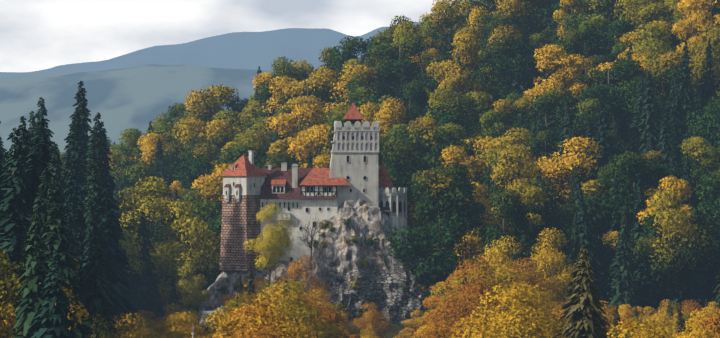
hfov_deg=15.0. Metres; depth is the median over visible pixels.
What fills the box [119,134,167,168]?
beech tree
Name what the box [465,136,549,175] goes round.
beech tree
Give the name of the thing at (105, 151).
fir tree
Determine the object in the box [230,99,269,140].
beech tree
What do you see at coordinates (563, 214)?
beech tree
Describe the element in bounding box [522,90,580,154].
beech tree
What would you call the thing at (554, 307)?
maple tree
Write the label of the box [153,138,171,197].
fir tree
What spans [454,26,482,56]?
beech tree
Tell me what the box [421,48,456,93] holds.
beech tree
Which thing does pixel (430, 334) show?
maple tree
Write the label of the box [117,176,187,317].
beech tree
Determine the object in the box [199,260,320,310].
crag rock
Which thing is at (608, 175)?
beech tree
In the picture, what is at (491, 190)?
beech tree
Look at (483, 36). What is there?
beech tree
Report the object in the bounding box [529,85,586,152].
beech tree
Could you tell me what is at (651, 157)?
beech tree
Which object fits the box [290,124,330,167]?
beech tree
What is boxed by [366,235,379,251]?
shrub
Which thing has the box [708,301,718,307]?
maple tree
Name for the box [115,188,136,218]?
beech tree
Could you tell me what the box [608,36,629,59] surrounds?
beech tree
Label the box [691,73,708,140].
fir tree
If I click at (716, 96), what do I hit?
beech tree
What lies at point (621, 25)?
beech tree
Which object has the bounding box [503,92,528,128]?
beech tree
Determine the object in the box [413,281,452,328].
maple tree
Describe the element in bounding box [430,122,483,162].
beech tree
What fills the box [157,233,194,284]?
beech tree
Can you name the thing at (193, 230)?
beech tree
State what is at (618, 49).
beech tree
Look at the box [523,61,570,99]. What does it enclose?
beech tree
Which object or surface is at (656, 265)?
beech tree
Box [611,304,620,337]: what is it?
fir tree
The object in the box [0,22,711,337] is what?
terrain
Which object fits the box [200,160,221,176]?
beech tree
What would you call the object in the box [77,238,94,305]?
fir tree
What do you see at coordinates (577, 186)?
fir tree
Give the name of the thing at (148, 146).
beech tree
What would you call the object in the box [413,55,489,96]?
beech tree
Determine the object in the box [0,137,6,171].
fir tree
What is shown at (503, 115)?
beech tree
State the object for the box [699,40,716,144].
fir tree
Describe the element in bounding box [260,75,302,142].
beech tree
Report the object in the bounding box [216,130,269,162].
beech tree
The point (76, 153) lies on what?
fir tree
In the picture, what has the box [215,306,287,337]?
maple tree
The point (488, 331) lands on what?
maple tree
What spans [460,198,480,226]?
beech tree
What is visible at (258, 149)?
beech tree
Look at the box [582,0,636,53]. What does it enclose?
beech tree
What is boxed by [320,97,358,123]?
beech tree
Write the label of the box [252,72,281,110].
beech tree
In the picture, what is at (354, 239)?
shrub
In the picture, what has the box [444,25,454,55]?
fir tree
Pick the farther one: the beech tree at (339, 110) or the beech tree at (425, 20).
the beech tree at (425, 20)
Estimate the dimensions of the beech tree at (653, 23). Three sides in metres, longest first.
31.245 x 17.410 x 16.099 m
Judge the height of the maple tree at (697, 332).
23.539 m
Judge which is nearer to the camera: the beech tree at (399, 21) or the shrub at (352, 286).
the shrub at (352, 286)
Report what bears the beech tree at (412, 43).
on the terrain
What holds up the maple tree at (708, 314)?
on the terrain
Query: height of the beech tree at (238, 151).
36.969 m
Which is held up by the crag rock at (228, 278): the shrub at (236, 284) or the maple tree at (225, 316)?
the shrub at (236, 284)
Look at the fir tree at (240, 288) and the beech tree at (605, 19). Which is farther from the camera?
the beech tree at (605, 19)
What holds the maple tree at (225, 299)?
on the terrain
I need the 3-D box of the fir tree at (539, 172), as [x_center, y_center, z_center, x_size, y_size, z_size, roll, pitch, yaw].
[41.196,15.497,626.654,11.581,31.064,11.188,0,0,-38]
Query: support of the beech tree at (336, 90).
on the terrain
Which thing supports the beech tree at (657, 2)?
on the terrain
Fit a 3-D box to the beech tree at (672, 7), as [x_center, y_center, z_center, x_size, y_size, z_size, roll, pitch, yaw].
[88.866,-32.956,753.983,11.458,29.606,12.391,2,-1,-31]
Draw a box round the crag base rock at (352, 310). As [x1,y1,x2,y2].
[324,298,398,324]
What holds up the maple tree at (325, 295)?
on the terrain
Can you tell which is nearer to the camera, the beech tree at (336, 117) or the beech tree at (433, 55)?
the beech tree at (336, 117)
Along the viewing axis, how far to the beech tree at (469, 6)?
860.44 m
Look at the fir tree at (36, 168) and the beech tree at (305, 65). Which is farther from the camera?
the beech tree at (305, 65)
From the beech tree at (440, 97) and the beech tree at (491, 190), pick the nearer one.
the beech tree at (491, 190)
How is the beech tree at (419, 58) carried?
on the terrain
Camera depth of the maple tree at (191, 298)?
572.78 m
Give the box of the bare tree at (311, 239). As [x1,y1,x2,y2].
[294,213,324,269]
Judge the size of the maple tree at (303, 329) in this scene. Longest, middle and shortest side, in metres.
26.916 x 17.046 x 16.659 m
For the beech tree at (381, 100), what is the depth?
731.20 m
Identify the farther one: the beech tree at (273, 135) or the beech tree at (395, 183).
the beech tree at (273, 135)
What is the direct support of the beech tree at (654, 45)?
on the terrain
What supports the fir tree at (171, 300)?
on the terrain
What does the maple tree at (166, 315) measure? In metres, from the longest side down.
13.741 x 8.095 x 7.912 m
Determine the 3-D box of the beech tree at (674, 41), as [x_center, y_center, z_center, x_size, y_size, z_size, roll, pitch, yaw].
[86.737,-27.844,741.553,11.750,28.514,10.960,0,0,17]
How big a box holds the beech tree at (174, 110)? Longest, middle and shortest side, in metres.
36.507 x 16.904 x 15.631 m
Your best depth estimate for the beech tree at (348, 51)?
839.48 m
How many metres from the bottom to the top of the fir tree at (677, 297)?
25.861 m
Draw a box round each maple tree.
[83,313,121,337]
[105,313,149,337]
[113,320,133,337]
[134,310,153,321]
[138,328,159,337]
[141,311,163,327]
[152,321,169,337]
[158,315,190,335]
[160,312,204,337]
[161,304,181,323]
[163,323,186,335]
[165,263,211,321]
[165,330,186,337]
[180,314,211,333]
[182,311,201,332]
[196,300,252,337]
[196,307,258,337]
[197,322,216,332]
[204,307,246,337]
[208,320,255,337]
[210,291,267,332]
[213,331,261,337]
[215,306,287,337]
[219,277,271,305]
[225,300,317,337]
[230,289,318,337]
[244,203,294,280]
[254,282,296,298]
[257,291,317,324]
[264,283,283,304]
[267,278,344,337]
[267,287,311,323]
[277,277,293,285]
[284,255,331,307]
[290,284,318,312]
[290,296,338,326]
[292,298,337,320]
[296,311,349,337]
[302,289,354,331]
[318,302,348,330]
[319,300,358,334]
[348,334,360,337]
[350,328,361,336]
[351,302,397,337]
[360,329,370,337]
[365,325,378,337]
[399,310,425,337]
[409,280,492,337]
[412,309,445,337]
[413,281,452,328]
[415,290,464,337]
[416,304,488,336]
[416,329,445,337]
[420,324,451,337]
[421,295,449,327]
[422,279,481,310]
[427,319,467,337]
[428,270,467,311]
[433,258,516,333]
[439,266,488,305]
[446,268,501,318]
[448,315,500,337]
[452,267,534,316]
[458,285,547,337]
[459,235,538,284]
[460,282,575,337]
[462,323,515,337]
[463,257,485,266]
[476,251,516,288]
[478,313,527,337]
[484,263,558,324]
[495,285,563,337]
[504,258,565,312]
[526,228,575,312]
[533,291,561,310]
[544,302,560,316]
[549,301,566,320]
[598,300,632,334]
[606,319,667,337]
[612,309,633,319]
[612,318,652,337]
[615,304,649,317]
[626,318,647,337]
[628,317,657,335]
[629,324,669,337]
[631,306,653,319]
[638,329,673,337]
[639,306,655,316]
[646,313,677,328]
[646,321,679,337]
[651,313,673,329]
[653,299,674,318]
[662,303,684,322]
[667,300,700,324]
[670,312,695,331]
[670,317,709,337]
[671,307,719,337]
[678,327,718,337]
[694,306,718,317]
[696,315,719,337]
[698,309,719,329]
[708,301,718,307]
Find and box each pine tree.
[223,98,248,116]
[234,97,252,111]
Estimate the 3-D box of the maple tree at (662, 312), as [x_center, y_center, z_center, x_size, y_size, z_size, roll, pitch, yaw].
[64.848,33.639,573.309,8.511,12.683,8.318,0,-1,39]
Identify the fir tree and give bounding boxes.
[0,128,42,276]
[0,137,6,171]
[0,151,7,236]
[9,116,35,237]
[13,118,72,269]
[13,209,55,337]
[17,168,52,277]
[25,111,41,150]
[26,132,33,154]
[28,247,73,337]
[33,97,60,178]
[40,180,93,337]
[47,142,66,215]
[55,146,60,171]
[59,149,74,198]
[61,108,88,217]
[61,159,104,314]
[61,188,85,277]
[64,81,96,172]
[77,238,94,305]
[79,149,88,206]
[80,155,128,317]
[80,226,118,337]
[82,190,116,328]
[83,112,110,210]
[90,321,98,337]
[92,178,136,337]
[93,167,101,203]
[97,121,131,312]
[112,188,118,211]
[116,189,126,216]
[120,317,129,337]
[128,210,164,318]
[130,245,163,316]
[145,209,155,230]
[147,121,153,132]
[151,185,170,297]
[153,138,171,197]
[156,158,170,199]
[166,171,172,197]
[166,272,189,314]
[173,189,177,203]
[236,276,244,301]
[243,262,255,301]
[254,67,263,104]
[279,280,292,319]
[306,152,312,167]
[374,78,383,97]
[394,84,401,106]
[397,67,412,110]
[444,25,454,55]
[461,271,469,300]
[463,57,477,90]
[468,141,477,179]
[490,192,500,219]
[508,38,530,128]
[518,212,535,278]
[519,114,523,136]
[528,94,538,146]
[530,213,558,297]
[532,112,548,160]
[536,169,547,213]
[540,0,554,76]
[540,110,552,151]
[541,68,547,93]
[543,236,557,293]
[547,177,554,217]
[552,245,611,337]
[556,105,575,179]
[559,212,579,298]
[561,124,576,190]
[568,166,603,289]
[570,145,588,182]
[575,198,609,304]
[580,136,598,181]
[584,122,596,178]
[592,91,617,172]
[596,157,610,255]
[598,175,626,294]
[604,208,636,308]
[609,231,640,313]
[611,116,619,133]
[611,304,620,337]
[622,43,632,143]
[623,78,647,155]
[629,173,649,280]
[629,230,635,282]
[631,232,648,307]
[634,71,660,156]
[634,306,638,318]
[640,132,653,188]
[641,275,664,312]
[656,109,683,177]
[657,119,680,178]
[662,220,689,311]
[665,299,673,327]
[666,70,688,173]
[667,144,680,210]
[675,303,685,332]
[676,43,694,137]
[679,153,702,262]
[683,234,706,310]
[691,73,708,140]
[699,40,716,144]
[701,191,715,265]
[703,220,719,302]
[712,253,719,309]
[713,108,719,202]
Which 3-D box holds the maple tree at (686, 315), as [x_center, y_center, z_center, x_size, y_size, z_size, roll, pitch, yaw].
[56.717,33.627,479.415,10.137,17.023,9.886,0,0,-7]
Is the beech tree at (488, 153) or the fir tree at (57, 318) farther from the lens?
the beech tree at (488, 153)
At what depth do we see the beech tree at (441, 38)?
841.56 m
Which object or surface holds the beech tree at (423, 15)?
on the terrain
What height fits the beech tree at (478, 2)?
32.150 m
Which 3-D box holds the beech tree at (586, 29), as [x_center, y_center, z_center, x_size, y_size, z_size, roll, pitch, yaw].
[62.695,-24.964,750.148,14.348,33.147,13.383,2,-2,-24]
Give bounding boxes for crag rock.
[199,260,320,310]
[308,198,411,316]
[381,254,443,327]
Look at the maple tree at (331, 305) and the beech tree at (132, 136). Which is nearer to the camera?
the maple tree at (331, 305)
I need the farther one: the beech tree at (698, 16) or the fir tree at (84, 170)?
the beech tree at (698, 16)
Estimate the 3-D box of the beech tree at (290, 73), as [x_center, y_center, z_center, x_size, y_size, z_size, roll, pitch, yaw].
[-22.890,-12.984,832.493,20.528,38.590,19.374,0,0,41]
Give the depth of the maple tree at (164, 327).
467.92 m
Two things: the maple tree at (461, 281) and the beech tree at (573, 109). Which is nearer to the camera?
the maple tree at (461, 281)
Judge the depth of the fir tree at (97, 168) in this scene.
494.87 m
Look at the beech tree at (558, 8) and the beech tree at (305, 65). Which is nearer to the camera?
the beech tree at (558, 8)
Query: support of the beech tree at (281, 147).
on the terrain
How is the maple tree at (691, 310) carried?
on the terrain
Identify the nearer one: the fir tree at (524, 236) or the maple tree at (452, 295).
the maple tree at (452, 295)
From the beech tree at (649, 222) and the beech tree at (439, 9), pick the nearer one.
the beech tree at (649, 222)
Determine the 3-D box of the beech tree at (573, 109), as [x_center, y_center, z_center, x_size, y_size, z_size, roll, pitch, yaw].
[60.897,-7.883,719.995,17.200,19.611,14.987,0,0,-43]
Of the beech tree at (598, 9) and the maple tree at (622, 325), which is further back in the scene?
the beech tree at (598, 9)
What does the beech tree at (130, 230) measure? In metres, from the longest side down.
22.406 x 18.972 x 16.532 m
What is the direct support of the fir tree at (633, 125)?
on the terrain
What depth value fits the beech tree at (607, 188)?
638.45 m
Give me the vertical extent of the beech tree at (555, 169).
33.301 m
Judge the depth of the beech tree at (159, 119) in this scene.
897.88 m
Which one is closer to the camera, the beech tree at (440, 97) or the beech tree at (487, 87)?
the beech tree at (440, 97)
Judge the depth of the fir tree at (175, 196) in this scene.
705.23 m
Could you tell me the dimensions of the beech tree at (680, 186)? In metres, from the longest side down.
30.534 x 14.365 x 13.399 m
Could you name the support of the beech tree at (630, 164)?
on the terrain
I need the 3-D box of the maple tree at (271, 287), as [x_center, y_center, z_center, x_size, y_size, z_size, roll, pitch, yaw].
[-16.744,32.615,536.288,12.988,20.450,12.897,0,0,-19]
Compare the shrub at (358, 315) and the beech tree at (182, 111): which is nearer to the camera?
the shrub at (358, 315)
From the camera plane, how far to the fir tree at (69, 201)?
448.88 m
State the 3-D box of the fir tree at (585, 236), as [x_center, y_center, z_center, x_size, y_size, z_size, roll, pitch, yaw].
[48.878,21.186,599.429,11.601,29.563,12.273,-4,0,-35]
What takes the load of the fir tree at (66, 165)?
on the terrain
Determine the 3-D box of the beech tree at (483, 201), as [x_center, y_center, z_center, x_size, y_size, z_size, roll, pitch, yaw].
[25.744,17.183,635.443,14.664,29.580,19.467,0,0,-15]
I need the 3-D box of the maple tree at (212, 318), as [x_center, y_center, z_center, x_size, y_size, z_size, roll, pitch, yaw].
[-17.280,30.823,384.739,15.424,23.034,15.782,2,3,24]
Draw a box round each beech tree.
[0,249,26,337]
[0,251,27,322]
[0,278,88,337]
[59,152,65,167]
[67,258,93,321]
[89,135,114,149]
[103,150,121,182]
[107,142,153,189]
[109,168,140,197]
[113,162,159,208]
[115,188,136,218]
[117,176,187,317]
[118,212,142,276]
[118,227,148,275]
[119,128,142,157]
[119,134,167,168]
[129,155,193,182]
[132,114,208,157]
[133,147,142,159]
[140,133,175,181]
[145,113,171,136]
[145,121,174,134]
[147,197,188,303]
[149,199,220,309]
[155,140,185,190]
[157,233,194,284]
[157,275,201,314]
[158,186,214,229]
[158,207,208,284]
[160,108,192,134]
[165,198,220,310]
[166,103,187,119]
[169,181,187,199]
[171,87,237,141]
[172,117,221,181]
[172,143,220,191]
[176,117,233,179]
[179,117,206,152]
[181,180,222,220]
[183,84,245,128]
[191,143,237,177]
[191,162,232,213]
[197,257,222,290]
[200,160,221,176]
[202,212,221,283]
[209,110,267,162]
[215,128,239,150]
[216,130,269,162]
[220,144,280,167]
[221,142,236,162]
[225,141,266,159]
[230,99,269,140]
[234,115,277,146]
[246,83,285,130]
[246,92,258,107]
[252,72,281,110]
[257,152,292,169]
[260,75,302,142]
[262,115,289,144]
[263,63,302,112]
[265,149,275,156]
[268,140,303,167]
[269,102,324,154]
[269,107,296,150]
[270,56,292,78]
[277,85,332,119]
[278,60,313,79]
[278,68,339,121]
[286,66,310,89]
[287,123,333,167]
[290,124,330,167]
[291,122,306,140]
[300,118,324,128]
[309,46,347,80]
[317,35,367,76]
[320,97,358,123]
[321,74,349,106]
[321,145,331,157]
[323,62,382,122]
[325,103,350,125]
[325,114,382,167]
[330,66,360,105]
[341,59,362,72]
[343,69,380,115]
[347,86,382,109]
[358,26,406,62]
[360,102,386,126]
[363,27,403,60]
[363,55,392,90]
[364,58,398,97]
[369,33,430,95]
[373,94,411,125]
[373,97,406,164]
[378,137,428,202]
[378,167,420,242]
[379,133,386,165]
[379,134,399,166]
[384,123,436,176]
[385,167,484,294]
[389,21,431,84]
[390,14,413,28]
[397,52,436,79]
[401,80,429,136]
[401,154,443,180]
[402,116,463,184]
[407,200,430,251]
[407,218,428,239]
[408,88,457,119]
[408,168,432,203]
[411,92,435,119]
[412,35,436,74]
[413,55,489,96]
[415,88,438,117]
[415,162,473,292]
[415,192,460,245]
[417,12,439,29]
[419,16,446,31]
[420,21,440,38]
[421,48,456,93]
[421,141,437,152]
[422,173,485,219]
[424,0,471,56]
[424,88,463,138]
[424,92,488,175]
[426,30,484,112]
[428,224,546,282]
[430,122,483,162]
[431,91,514,135]
[433,31,458,49]
[439,145,486,183]
[441,139,482,181]
[444,226,490,279]
[446,0,476,32]
[453,107,481,138]
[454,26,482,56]
[455,0,503,23]
[459,5,490,62]
[459,48,491,70]
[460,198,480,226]
[461,128,497,151]
[462,0,495,12]
[464,180,492,222]
[465,13,495,39]
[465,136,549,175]
[466,80,505,117]
[467,24,536,111]
[468,98,515,135]
[471,159,520,216]
[472,0,539,81]
[472,176,490,184]
[472,189,534,270]
[473,67,506,109]
[474,147,557,188]
[476,18,519,72]
[478,133,520,151]
[478,182,568,250]
[479,109,510,135]
[481,155,515,193]
[484,40,514,79]
[486,142,547,217]
[487,127,537,172]
[490,177,555,235]
[492,43,545,88]
[498,0,557,44]
[499,96,557,147]
[502,1,529,42]
[503,43,539,82]
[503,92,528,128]
[505,98,532,130]
[505,217,547,273]
[508,135,607,225]
[518,0,562,40]
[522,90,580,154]
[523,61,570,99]
[524,32,547,80]
[526,44,592,122]
[526,130,563,180]
[528,179,571,252]
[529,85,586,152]
[531,150,565,188]
[540,18,569,46]
[541,3,574,27]
[548,97,625,153]
[548,203,578,274]
[552,0,590,38]
[554,28,596,95]
[557,13,604,56]
[561,235,599,271]
[562,1,598,14]
[563,0,629,38]
[565,54,610,111]
[566,18,613,75]
[569,103,608,137]
[578,43,592,57]
[578,57,643,137]
[578,172,610,269]
[581,179,613,281]
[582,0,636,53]
[582,18,637,55]
[585,49,679,116]
[590,3,608,18]
[595,151,671,233]
[596,163,638,226]
[599,231,643,286]
[604,130,642,163]
[605,41,633,62]
[605,51,709,139]
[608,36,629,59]
[613,0,663,43]
[616,20,672,86]
[619,161,663,200]
[623,50,679,114]
[627,188,662,231]
[630,22,696,90]
[630,188,718,313]
[635,203,684,309]
[636,175,708,238]
[637,2,678,48]
[638,150,681,188]
[639,0,670,25]
[663,0,687,45]
[663,15,688,54]
[665,212,713,283]
[671,9,718,75]
[674,0,719,48]
[675,142,713,181]
[677,24,719,107]
[679,92,719,150]
[680,136,719,216]
[689,163,719,270]
[694,185,713,215]
[696,55,719,91]
[705,7,719,50]
[710,65,719,102]
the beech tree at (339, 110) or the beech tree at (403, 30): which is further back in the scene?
the beech tree at (403, 30)
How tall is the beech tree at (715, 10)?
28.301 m
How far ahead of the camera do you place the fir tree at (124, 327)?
417.66 m
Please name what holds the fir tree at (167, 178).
on the terrain
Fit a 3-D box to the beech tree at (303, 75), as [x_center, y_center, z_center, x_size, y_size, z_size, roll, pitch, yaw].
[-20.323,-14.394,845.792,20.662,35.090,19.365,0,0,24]
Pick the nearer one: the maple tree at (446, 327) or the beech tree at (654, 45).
the maple tree at (446, 327)
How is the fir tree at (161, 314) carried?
on the terrain
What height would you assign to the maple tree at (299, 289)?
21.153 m
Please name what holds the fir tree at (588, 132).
on the terrain
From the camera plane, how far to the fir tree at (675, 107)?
688.81 m
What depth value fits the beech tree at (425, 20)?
890.17 m
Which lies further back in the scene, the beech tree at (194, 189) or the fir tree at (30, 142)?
the beech tree at (194, 189)
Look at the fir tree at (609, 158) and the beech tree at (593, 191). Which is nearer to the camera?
the beech tree at (593, 191)
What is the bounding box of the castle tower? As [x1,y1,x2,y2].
[219,151,266,270]
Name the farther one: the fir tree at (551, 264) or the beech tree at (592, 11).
the beech tree at (592, 11)
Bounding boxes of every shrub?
[215,283,229,293]
[232,280,246,290]
[310,239,318,248]
[322,219,330,226]
[334,302,347,310]
[349,280,363,295]
[350,235,360,242]
[355,311,363,318]
[357,258,369,267]
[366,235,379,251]
[399,284,410,297]
[406,265,415,272]
[417,284,427,292]
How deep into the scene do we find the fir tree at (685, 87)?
702.20 m
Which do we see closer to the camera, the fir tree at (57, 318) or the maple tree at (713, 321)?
the fir tree at (57, 318)
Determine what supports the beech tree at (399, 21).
on the terrain
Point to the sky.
(36, 35)
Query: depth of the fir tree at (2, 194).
412.47 m
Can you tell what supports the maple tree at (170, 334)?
on the terrain
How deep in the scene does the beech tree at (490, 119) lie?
714.39 m
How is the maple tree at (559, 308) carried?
on the terrain
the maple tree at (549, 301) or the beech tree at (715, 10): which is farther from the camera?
the beech tree at (715, 10)
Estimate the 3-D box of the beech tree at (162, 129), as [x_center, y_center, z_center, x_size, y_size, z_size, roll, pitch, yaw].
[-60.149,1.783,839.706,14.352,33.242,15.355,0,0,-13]
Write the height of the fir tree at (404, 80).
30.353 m
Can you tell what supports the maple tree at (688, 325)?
on the terrain
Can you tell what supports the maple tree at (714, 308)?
on the terrain
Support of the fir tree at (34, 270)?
on the terrain
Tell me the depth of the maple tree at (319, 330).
417.60 m
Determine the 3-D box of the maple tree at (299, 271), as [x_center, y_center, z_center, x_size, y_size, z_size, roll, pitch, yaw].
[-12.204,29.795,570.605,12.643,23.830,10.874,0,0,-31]
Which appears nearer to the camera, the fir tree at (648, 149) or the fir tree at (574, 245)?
the fir tree at (574, 245)
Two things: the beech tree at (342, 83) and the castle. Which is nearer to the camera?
the castle
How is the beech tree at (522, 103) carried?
on the terrain
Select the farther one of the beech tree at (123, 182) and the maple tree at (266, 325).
the beech tree at (123, 182)
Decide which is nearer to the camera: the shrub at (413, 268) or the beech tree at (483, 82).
the shrub at (413, 268)
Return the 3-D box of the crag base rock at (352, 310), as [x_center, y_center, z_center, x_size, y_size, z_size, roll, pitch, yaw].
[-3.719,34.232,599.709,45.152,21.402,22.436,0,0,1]
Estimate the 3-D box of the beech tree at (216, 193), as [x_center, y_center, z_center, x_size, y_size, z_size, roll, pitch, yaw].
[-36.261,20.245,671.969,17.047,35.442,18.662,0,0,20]
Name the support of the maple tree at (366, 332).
on the terrain
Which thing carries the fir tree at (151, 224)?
on the terrain
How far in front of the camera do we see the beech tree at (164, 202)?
636.27 m
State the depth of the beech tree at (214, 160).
773.55 m
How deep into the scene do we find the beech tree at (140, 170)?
736.48 m
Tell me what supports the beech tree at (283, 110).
on the terrain
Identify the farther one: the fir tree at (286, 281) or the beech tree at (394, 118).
the beech tree at (394, 118)
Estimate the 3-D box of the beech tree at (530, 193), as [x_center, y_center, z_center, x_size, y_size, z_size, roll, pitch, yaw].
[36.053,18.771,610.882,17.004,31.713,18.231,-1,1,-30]
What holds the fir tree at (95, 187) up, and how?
on the terrain
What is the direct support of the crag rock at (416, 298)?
on the terrain
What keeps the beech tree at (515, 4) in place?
on the terrain
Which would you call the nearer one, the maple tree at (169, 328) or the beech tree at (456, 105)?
the maple tree at (169, 328)
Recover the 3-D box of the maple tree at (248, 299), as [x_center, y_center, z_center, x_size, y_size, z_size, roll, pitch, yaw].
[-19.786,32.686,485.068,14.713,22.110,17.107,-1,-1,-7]
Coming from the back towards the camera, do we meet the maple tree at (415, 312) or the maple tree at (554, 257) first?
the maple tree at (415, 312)
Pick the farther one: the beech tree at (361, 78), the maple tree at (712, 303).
the beech tree at (361, 78)
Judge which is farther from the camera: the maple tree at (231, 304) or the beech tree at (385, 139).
the beech tree at (385, 139)
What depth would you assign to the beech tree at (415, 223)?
626.22 m
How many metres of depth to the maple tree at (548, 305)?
436.09 m
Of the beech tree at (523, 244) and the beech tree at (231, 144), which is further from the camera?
the beech tree at (231, 144)
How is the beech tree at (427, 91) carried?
on the terrain
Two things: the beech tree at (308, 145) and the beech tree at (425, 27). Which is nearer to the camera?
the beech tree at (308, 145)
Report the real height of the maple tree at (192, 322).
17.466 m
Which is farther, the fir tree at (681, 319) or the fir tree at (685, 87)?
the fir tree at (685, 87)
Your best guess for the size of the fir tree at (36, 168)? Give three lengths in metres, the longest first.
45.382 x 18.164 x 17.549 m
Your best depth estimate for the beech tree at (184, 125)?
793.13 m
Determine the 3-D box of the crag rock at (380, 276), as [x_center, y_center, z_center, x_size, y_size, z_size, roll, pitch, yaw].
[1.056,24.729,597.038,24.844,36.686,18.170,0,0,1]
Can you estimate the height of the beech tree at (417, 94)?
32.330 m
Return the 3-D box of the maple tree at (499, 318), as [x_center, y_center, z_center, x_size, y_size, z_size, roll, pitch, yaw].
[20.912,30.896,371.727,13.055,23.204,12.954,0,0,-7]
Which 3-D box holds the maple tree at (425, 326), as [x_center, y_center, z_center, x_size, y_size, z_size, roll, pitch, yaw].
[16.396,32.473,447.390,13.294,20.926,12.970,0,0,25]
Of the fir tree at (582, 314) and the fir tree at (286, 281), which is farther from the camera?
the fir tree at (286, 281)
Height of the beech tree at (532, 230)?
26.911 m
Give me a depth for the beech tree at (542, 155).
685.37 m
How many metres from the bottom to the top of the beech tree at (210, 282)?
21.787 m
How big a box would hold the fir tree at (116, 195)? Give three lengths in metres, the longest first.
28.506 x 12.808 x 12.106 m
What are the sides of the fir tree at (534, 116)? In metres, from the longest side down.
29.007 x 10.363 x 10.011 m
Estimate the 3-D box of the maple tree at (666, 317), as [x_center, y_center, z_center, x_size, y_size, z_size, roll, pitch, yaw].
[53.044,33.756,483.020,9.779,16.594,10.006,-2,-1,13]
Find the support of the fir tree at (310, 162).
on the terrain
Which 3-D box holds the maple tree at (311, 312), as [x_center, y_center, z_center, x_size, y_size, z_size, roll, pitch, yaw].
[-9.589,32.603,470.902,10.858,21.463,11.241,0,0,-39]
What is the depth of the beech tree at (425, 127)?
670.16 m
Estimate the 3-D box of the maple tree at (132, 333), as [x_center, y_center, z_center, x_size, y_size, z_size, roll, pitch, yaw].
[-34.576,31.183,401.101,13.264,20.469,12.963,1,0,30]
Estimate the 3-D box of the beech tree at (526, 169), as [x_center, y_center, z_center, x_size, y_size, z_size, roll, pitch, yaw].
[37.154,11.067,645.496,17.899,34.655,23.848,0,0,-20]
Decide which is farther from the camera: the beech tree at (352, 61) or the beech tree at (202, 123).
the beech tree at (352, 61)
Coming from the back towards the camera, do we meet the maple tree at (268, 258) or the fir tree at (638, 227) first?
the fir tree at (638, 227)
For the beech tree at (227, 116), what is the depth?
792.91 m
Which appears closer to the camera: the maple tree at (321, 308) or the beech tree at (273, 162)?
the maple tree at (321, 308)
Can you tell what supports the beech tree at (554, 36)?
on the terrain
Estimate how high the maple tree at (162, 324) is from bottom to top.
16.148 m
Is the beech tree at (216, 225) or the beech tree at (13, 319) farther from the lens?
the beech tree at (216, 225)
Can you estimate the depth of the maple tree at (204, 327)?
483.23 m
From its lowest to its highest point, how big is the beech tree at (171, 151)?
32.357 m
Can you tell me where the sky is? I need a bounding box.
[0,0,463,71]
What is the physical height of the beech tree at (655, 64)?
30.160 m
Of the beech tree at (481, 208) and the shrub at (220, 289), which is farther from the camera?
the beech tree at (481, 208)
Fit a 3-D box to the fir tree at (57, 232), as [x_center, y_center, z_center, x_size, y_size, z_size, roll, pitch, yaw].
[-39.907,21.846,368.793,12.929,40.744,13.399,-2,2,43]
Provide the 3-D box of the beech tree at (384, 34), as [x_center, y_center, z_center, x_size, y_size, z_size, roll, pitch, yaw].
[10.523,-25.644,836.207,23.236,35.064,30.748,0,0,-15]
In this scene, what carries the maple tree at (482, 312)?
on the terrain
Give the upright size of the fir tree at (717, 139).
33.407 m
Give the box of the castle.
[260,99,407,269]
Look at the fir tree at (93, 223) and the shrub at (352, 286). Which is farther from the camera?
the shrub at (352, 286)
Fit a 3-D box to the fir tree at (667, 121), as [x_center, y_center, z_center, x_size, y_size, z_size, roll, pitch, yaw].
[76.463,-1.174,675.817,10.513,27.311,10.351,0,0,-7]
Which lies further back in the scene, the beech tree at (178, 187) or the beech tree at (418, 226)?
the beech tree at (178, 187)
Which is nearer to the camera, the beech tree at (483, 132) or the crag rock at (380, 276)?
the crag rock at (380, 276)
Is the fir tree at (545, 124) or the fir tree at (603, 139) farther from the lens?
the fir tree at (545, 124)
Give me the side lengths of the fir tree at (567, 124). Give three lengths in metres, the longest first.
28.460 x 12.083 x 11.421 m
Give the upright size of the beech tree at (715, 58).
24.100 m
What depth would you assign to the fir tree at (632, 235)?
612.23 m
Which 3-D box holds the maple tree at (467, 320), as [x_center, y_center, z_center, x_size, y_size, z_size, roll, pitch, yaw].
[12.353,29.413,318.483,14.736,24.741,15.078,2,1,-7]
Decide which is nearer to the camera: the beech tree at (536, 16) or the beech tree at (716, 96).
the beech tree at (716, 96)
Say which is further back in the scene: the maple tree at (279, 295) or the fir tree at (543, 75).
the fir tree at (543, 75)
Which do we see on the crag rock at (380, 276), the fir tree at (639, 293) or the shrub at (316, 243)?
the shrub at (316, 243)
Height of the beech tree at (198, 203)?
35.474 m
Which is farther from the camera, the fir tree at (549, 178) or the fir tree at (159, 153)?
the fir tree at (159, 153)
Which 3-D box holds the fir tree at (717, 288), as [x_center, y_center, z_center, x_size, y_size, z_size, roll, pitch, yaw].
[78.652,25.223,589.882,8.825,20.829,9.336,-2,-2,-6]
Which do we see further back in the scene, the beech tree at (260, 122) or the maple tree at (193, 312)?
the beech tree at (260, 122)
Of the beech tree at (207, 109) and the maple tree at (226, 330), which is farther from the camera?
the beech tree at (207, 109)
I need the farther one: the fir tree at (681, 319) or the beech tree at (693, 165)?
the beech tree at (693, 165)
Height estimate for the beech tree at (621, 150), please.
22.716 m
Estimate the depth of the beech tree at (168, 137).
822.68 m
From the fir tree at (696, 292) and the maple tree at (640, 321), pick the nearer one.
the maple tree at (640, 321)
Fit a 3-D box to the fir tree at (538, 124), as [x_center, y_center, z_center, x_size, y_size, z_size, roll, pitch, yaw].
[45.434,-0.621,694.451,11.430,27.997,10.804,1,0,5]
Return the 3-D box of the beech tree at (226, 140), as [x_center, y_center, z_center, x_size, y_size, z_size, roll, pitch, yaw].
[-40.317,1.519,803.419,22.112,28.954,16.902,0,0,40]
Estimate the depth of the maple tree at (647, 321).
431.59 m

